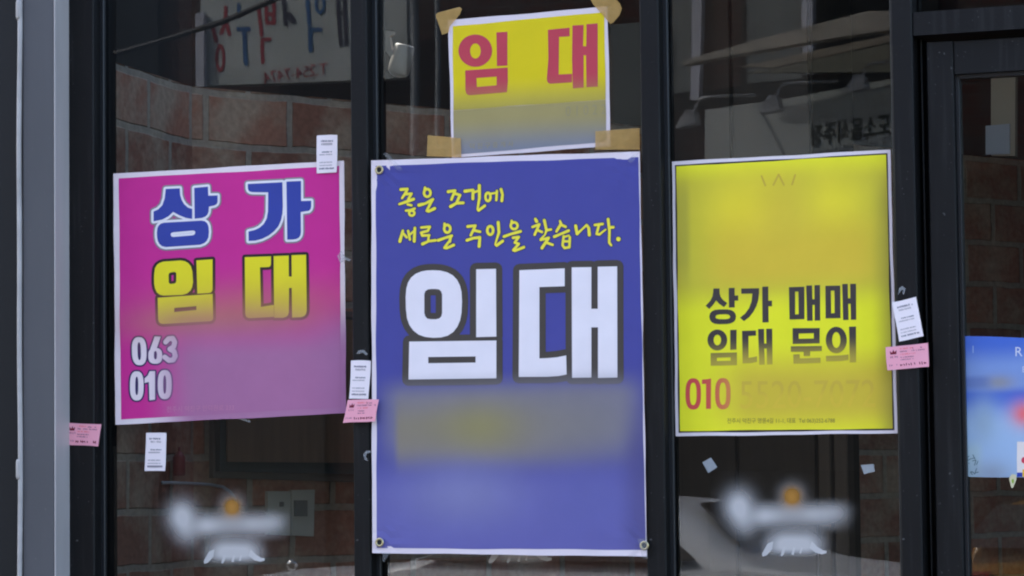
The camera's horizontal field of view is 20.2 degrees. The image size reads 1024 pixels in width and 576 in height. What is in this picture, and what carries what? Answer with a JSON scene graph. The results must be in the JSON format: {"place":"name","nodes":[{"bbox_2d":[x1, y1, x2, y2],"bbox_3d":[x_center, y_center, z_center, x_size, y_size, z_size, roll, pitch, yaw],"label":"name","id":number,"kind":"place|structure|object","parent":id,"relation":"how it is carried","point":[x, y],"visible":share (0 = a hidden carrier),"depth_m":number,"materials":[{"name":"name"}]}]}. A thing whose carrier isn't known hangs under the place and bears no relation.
{"place":"outdoors","nodes":[
{"label":"outdoors","id":0,"kind":"place"},
{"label":"floor","id":1,"kind":"structure","parent":0,"visible":0},
{"bbox_2d":[0,0,22,575],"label":"shop building","id":2,"kind":"structure","parent":1,"relation":"on","point":[8,315],"depth_m":6.40,"materials":[{"name":"stone"}]},
{"bbox_2d":[23,0,69,575],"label":"cladding post","id":3,"kind":"object","parent":2,"relation":"attached to","point":[46,473],"visible":1,"depth_m":6.34,"materials":[{"name":"metal"}]},
{"bbox_2d":[16,0,22,575],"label":"conduit","id":4,"kind":"object","parent":3,"relation":"attached to","point":[19,460],"visible":1,"depth_m":6.35,"materials":[{"name":"plastic"}]},
{"bbox_2d":[69,0,1023,575],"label":"shopfront frame","id":5,"kind":"object","parent":2,"relation":"attached to","point":[915,28],"visible":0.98,"depth_m":5.95,"materials":[{"name":"paint"}]},
{"bbox_2d":[69,423,100,445],"bbox_3d":[-0.945,0.323,6.344,0.092,0.053,0.001,-2,-4,21],"label":"business card","id":6,"kind":"object","parent":5,"relation":"attached to","point":[85,434],"visible":1,"depth_m":6.34,"materials":[{"name":"paper"}]},
{"bbox_2d":[145,433,165,470],"bbox_3d":[-0.783,0.360,6.328,0.055,0.084,0.001,-2,-4,21],"label":"business card","id":7,"kind":"object","parent":5,"relation":"attached to","point":[155,455],"visible":1,"depth_m":6.33,"materials":[{"name":"paper"}]},
{"bbox_2d":[113,161,345,424],"bbox_3d":[-0.620,0.014,6.280,0.563,0.559,0.003,-2,-4,21],"label":"poster","id":8,"kind":"object","parent":5,"relation":"attached to","point":[229,287],"visible":1,"depth_m":6.28,"materials":[{"name":"paper"}]},
{"bbox_2d":[317,135,336,172],"bbox_3d":[-0.399,-0.289,6.209,0.050,0.082,0.001,-2,-4,21],"label":"business card","id":9,"kind":"object","parent":5,"relation":"attached to","point":[326,153],"visible":1,"depth_m":6.21,"materials":[{"name":"paper"}]},
{"bbox_2d":[349,360,370,398],"bbox_3d":[-0.323,0.194,6.112,0.051,0.083,0.001,-2,-4,21],"label":"business card","id":10,"kind":"object","parent":5,"relation":"attached to","point":[360,379],"visible":1,"depth_m":6.11,"materials":[{"name":"paper"}]},
{"bbox_2d":[343,399,378,422],"bbox_3d":[-0.320,0.260,6.094,0.083,0.049,0.001,-2,-4,21],"label":"business card","id":11,"kind":"object","parent":5,"relation":"attached to","point":[362,410],"visible":1,"depth_m":6.09,"materials":[{"name":"paper"}]},
{"bbox_2d":[385,30,413,77],"bbox_3d":[-0.246,-0.513,6.297,0.067,0.106,0.049,-2,-4,21],"label":"spotlight","id":12,"kind":"object","parent":5,"relation":"attached to","point":[401,59],"visible":1,"depth_m":6.28,"materials":[{"name":"white metal"}]},
{"bbox_2d":[371,151,648,556],"bbox_3d":[-0.013,0.138,5.989,0.616,0.839,0.009,-2,-4,21],"label":"banner","id":13,"kind":"object","parent":5,"relation":"hanging from","point":[507,341],"visible":1,"depth_m":5.99,"materials":[{"name":"paper"}]},
{"bbox_2d":[448,7,609,157],"bbox_3d":[0.034,-0.431,6.052,0.361,0.299,0.003,-2,-4,21],"label":"poster","id":14,"kind":"object","parent":5,"relation":"attached to","point":[528,83],"visible":1,"depth_m":6.05,"materials":[{"name":"paper"}]},
{"bbox_2d":[427,135,460,156],"bbox_3d":[-0.145,-0.301,6.110,0.079,0.051,0.001,-2,-4,21],"label":"packing tape","id":15,"kind":"object","parent":14,"relation":"attached to","point":[439,146],"visible":1,"depth_m":6.11,"materials":[{"name":"brown plastic"}]},
{"bbox_2d":[436,7,461,34],"bbox_3d":[-0.134,-0.568,6.121,0.060,0.057,0.001,-2,-4,21],"label":"packing tape","id":16,"kind":"object","parent":14,"relation":"attached to","point":[446,19],"visible":1,"depth_m":6.12,"materials":[{"name":"brown plastic"}]},
{"bbox_2d":[591,0,621,23],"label":"packing tape","id":17,"kind":"object","parent":14,"relation":"attached to","point":[610,11],"visible":1,"depth_m":5.99,"materials":[{"name":"brown plastic"}]},
{"bbox_2d":[595,128,639,149],"bbox_3d":[0.218,-0.307,5.970,0.098,0.045,0.001,-2,-4,21],"label":"packing tape","id":18,"kind":"object","parent":14,"relation":"attached to","point":[624,139],"visible":1,"depth_m":5.97,"materials":[{"name":"brown plastic"}]},
{"bbox_2d":[702,458,716,472],"bbox_3d":[0.403,0.361,5.871,0.032,0.031,0.001,-2,-4,21],"label":"tape scrap","id":19,"kind":"object","parent":5,"relation":"attached to","point":[709,464],"visible":1,"depth_m":5.87,"materials":[{"name":"grey"}]},
{"bbox_2d":[672,150,897,435],"bbox_3d":[0.548,0.014,5.830,0.463,0.568,0.003,-2,-4,21],"label":"poster","id":20,"kind":"object","parent":5,"relation":"attached to","point":[784,297],"visible":1,"depth_m":5.83,"materials":[{"name":"paper"}]},
{"bbox_2d":[861,464,874,473],"bbox_3d":[0.711,0.362,5.753,0.028,0.020,0.001,-2,-4,21],"label":"tape scrap","id":21,"kind":"object","parent":5,"relation":"attached to","point":[868,468],"visible":1,"depth_m":5.75,"materials":[{"name":"grey"}]},
{"bbox_2d":[886,343,928,369],"bbox_3d":[0.781,0.136,5.688,0.086,0.052,0.002,-2,-4,21],"label":"business card","id":22,"kind":"object","parent":5,"relation":"attached to","point":[907,356],"visible":1,"depth_m":5.69,"materials":[{"name":"paper"}]},
{"bbox_2d":[892,297,922,341],"bbox_3d":[0.782,0.062,5.693,0.062,0.088,0.002,-2,-4,21],"label":"business card","id":23,"kind":"object","parent":5,"relation":"attached to","point":[907,318],"visible":1,"depth_m":5.69,"materials":[{"name":"paper"}]},
{"bbox_2d":[926,37,1023,575],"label":"shop door","id":24,"kind":"structure","parent":5,"relation":"attached to","point":[951,65],"depth_m":5.69,"materials":[{"name":"paint"}]},
{"bbox_2d":[965,336,1023,476],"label":"poster","id":25,"kind":"object","parent":24,"relation":"attached to","point":[995,397],"visible":1,"depth_m":5.67,"materials":[{"name":"paper"}]},
{"bbox_2d":[1009,474,1016,487],"bbox_3d":[0.981,0.378,5.642,0.015,0.027,0.001,-2,-4,21],"label":"paper tag","id":26,"kind":"object","parent":24,"relation":"attached to","point":[1012,479],"visible":1,"depth_m":5.64,"materials":[{"name":"white paper"}]},
{"bbox_2d":[116,63,193,575],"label":"brick side wall","id":27,"kind":"structure","parent":1,"relation":"on","point":[153,122],"depth_m":6.64,"materials":[{"name":"brown brick"}]},
{"bbox_2d":[116,0,191,85],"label":"side wall","id":28,"kind":"structure","parent":27,"relation":"on","point":[154,37],"depth_m":6.72,"materials":[{"name":"grey paint"}]},
{"bbox_2d":[173,447,184,475],"bbox_3d":[-0.777,0.405,6.725,0.028,0.067,0.029,-2,-4,21],"label":"fire extinguisher","id":29,"kind":"object","parent":27,"relation":"attached to","point":[179,463],"visible":1,"depth_m":6.71,"materials":[{"name":"red metal"}]},
{"bbox_2d":[192,86,1023,575],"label":"brick back wall","id":30,"kind":"structure","parent":1,"relation":"on","point":[230,128],"depth_m":7.34,"materials":[{"name":"brown brick"}]},
{"bbox_2d":[161,481,236,500],"bbox_3d":[-0.744,0.487,6.773,0.038,0.068,0.322,-3,-4,27],"label":"wall pipe","id":31,"kind":"object","parent":30,"relation":"attached to","point":[229,491],"depth_m":6.81,"materials":[{"name":"grey metal"}]},
{"bbox_2d":[265,491,290,535],"bbox_3d":[-0.566,0.547,6.988,0.068,0.108,0.018,2,-5,-39],"label":"wall switch","id":32,"kind":"object","parent":30,"relation":"attached to","point":[278,506],"depth_m":6.99,"materials":[{"name":"plastic"}]},
{"bbox_2d":[209,311,353,481],"bbox_3d":[-0.520,0.254,7.029,0.490,0.446,0.048,2,-5,-39],"label":"framed board","id":33,"kind":"object","parent":30,"relation":"attached to","point":[319,447],"visible":0.21,"depth_m":6.98,"materials":[{"name":"brown wood"}]},
{"bbox_2d":[289,490,314,536],"bbox_3d":[-0.511,0.550,7.033,0.069,0.115,0.018,2,-5,-39],"label":"wall switch","id":34,"kind":"object","parent":30,"relation":"attached to","point":[302,513],"depth_m":7.03,"materials":[{"name":"plastic"}]},
{"bbox_2d":[192,0,1023,159],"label":"back wall","id":35,"kind":"structure","parent":30,"relation":"on","point":[295,47],"depth_m":7.36,"materials":[{"name":"brown paint"}]},
{"bbox_2d":[986,124,1009,154],"bbox_3d":[1.176,-0.359,6.968,0.060,0.072,0.008,-2,-4,21],"label":"paper sheet","id":36,"kind":"object","parent":30,"relation":"attached to","point":[997,139],"visible":1,"depth_m":6.96,"materials":[{"name":"white paper"}]},
{"bbox_2d":[991,77,1017,156],"bbox_3d":[1.227,-0.443,7.179,0.066,0.233,0.030,-2,-4,21],"label":"wall board","id":37,"kind":"object","parent":30,"relation":"attached to","point":[1004,100],"depth_m":7.17,"materials":[{"name":"beige wood"}]}
]}

